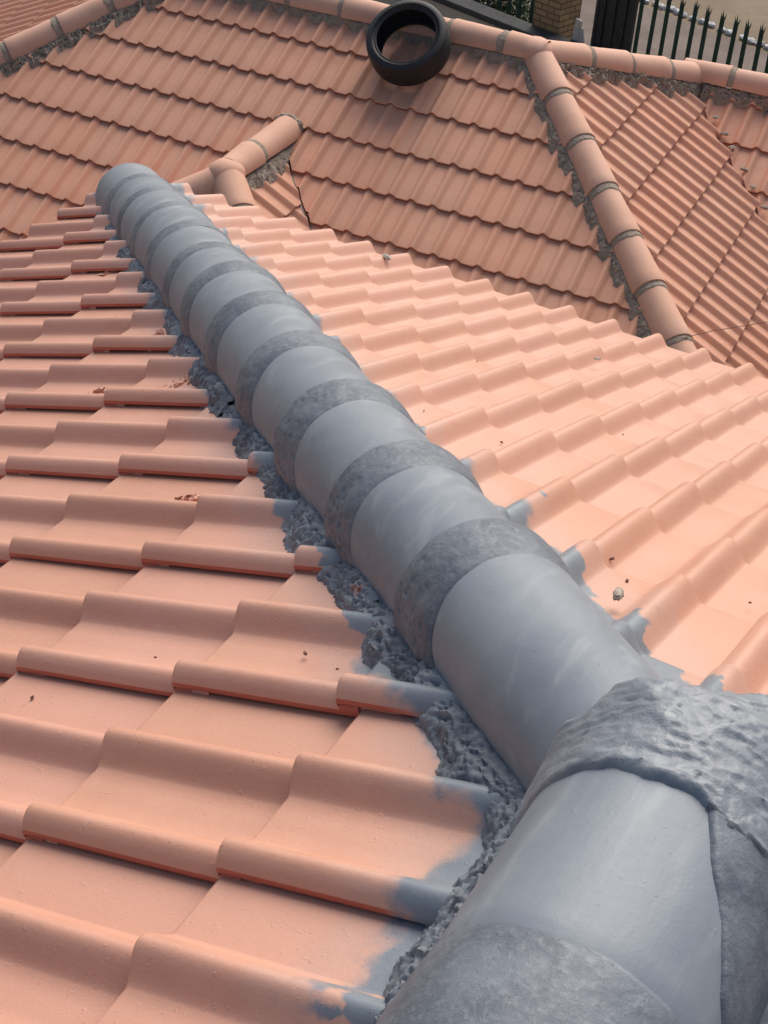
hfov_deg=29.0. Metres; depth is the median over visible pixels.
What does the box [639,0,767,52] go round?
ground
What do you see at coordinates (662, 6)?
kerb stone
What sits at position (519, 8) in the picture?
palisade fence
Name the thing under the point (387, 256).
mortar chip
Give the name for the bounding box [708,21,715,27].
kerb stone
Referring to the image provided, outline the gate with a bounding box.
[590,0,638,52]
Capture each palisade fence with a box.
[476,0,534,23]
[632,0,767,92]
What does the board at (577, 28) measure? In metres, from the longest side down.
1.050 x 0.110 x 0.025 m
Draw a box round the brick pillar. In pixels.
[532,0,581,38]
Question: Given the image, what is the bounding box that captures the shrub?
[473,0,530,21]
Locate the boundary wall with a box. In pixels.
[373,0,579,42]
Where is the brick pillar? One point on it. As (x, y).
(557, 17)
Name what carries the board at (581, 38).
on the pavement
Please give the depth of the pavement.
23.26 m
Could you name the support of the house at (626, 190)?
on the ground
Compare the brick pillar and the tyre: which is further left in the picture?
the tyre
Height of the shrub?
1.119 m
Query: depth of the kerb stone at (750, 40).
23.35 m
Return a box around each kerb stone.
[659,4,665,9]
[698,18,704,23]
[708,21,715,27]
[725,29,732,35]
[747,37,754,43]
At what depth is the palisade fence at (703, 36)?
19.38 m
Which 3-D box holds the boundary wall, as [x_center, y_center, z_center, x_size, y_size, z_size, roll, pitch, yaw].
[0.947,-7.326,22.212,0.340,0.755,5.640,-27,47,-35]
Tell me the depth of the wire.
8.84 m
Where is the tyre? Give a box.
[366,0,450,85]
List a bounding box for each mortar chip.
[382,253,391,259]
[613,587,623,600]
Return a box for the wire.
[666,322,765,344]
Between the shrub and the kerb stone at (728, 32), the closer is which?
the shrub
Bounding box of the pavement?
[480,0,767,88]
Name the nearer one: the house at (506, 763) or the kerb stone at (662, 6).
the house at (506, 763)
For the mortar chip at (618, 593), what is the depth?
2.08 m
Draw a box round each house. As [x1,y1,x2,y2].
[0,0,767,378]
[0,163,767,1023]
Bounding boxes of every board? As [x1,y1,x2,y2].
[572,18,582,41]
[578,28,584,43]
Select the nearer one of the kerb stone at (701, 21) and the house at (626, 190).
the house at (626, 190)
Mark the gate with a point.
(614, 22)

